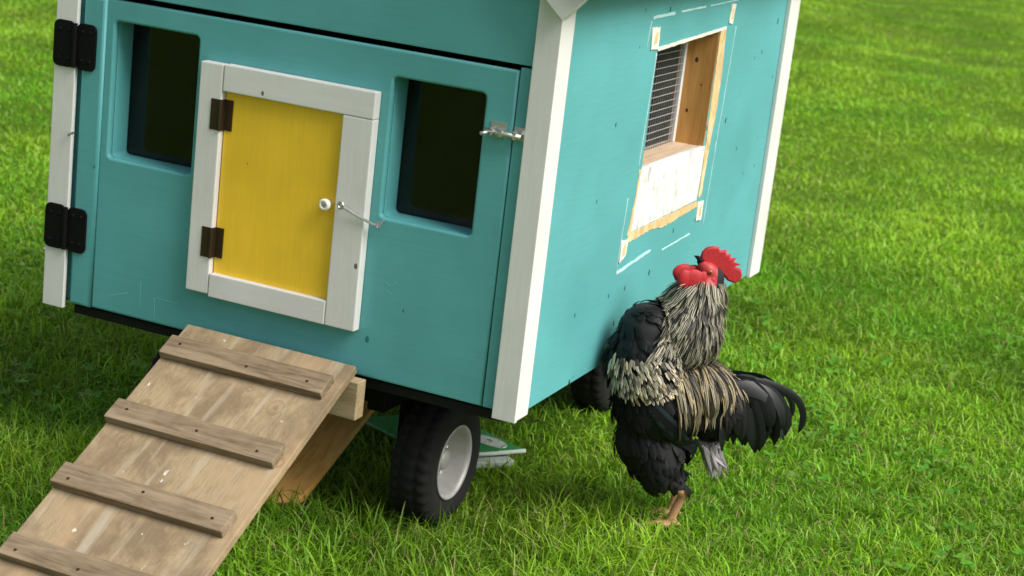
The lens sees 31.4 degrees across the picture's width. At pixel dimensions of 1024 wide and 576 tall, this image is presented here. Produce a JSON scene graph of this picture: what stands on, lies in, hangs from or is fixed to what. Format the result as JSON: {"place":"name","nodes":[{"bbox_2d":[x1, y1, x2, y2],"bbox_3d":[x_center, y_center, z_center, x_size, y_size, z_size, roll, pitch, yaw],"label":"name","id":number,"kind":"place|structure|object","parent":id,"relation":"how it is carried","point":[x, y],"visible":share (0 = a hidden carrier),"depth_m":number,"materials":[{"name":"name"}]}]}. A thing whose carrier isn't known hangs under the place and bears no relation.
{"place":"outdoors","nodes":[
{"label":"outdoors","id":0,"kind":"place"},
{"bbox_2d":[0,0,1023,575],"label":"lawn ground","id":1,"kind":"structure","parent":0,"point":[892,30],"depth_m":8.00,"materials":[{"name":"green plant"}]},
{"bbox_2d":[0,324,365,575],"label":"ramp","id":2,"kind":"structure","parent":1,"relation":"on","point":[183,462],"depth_m":4.27,"materials":[{"name":"brown wood"}]},
{"bbox_2d":[265,400,373,507],"bbox_3d":[-0.500,0.340,5.172,0.210,0.352,0.756,13,16,22],"label":"wooden board","id":3,"kind":"object","parent":1,"relation":"on","point":[328,442],"visible":0.25,"depth_m":5.00,"materials":[{"name":"brown wood"}]},
{"bbox_2d":[43,0,800,524],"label":"chicken coop","id":4,"kind":"structure","parent":1,"relation":"on","point":[319,178],"depth_m":4.55,"materials":[{"name":"teal wood"}]},
{"bbox_2d":[200,64,384,330],"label":"pop door","id":5,"kind":"structure","parent":4,"relation":"in","point":[289,238],"depth_m":4.50,"materials":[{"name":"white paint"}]},
{"bbox_2d":[70,0,520,405],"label":"coop door","id":6,"kind":"structure","parent":4,"relation":"in","point":[429,290],"depth_m":4.48,"materials":[{"name":"teal paint"}]},
{"bbox_2d":[365,415,525,468],"bbox_3d":[-0.212,0.456,5.455,0.306,0.042,0.455,-6,20,-41],"label":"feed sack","id":7,"kind":"object","parent":1,"relation":"on","point":[491,449],"visible":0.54,"depth_m":5.41,"materials":[{"name":"green plastic"}]},
{"bbox_2d":[0,217,1023,575],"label":"clover","id":8,"kind":"object","parent":1,"relation":"on","point":[790,473],"visible":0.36,"depth_m":5.83,"materials":[{"name":"green plant"}]},
{"bbox_2d":[600,246,806,528],"bbox_3d":[0.522,0.271,4.915,0.584,0.788,0.273,4,15,-12],"label":"rooster","id":9,"kind":"object","parent":1,"relation":"on","point":[675,385],"visible":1,"depth_m":4.82,"materials":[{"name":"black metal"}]}
]}

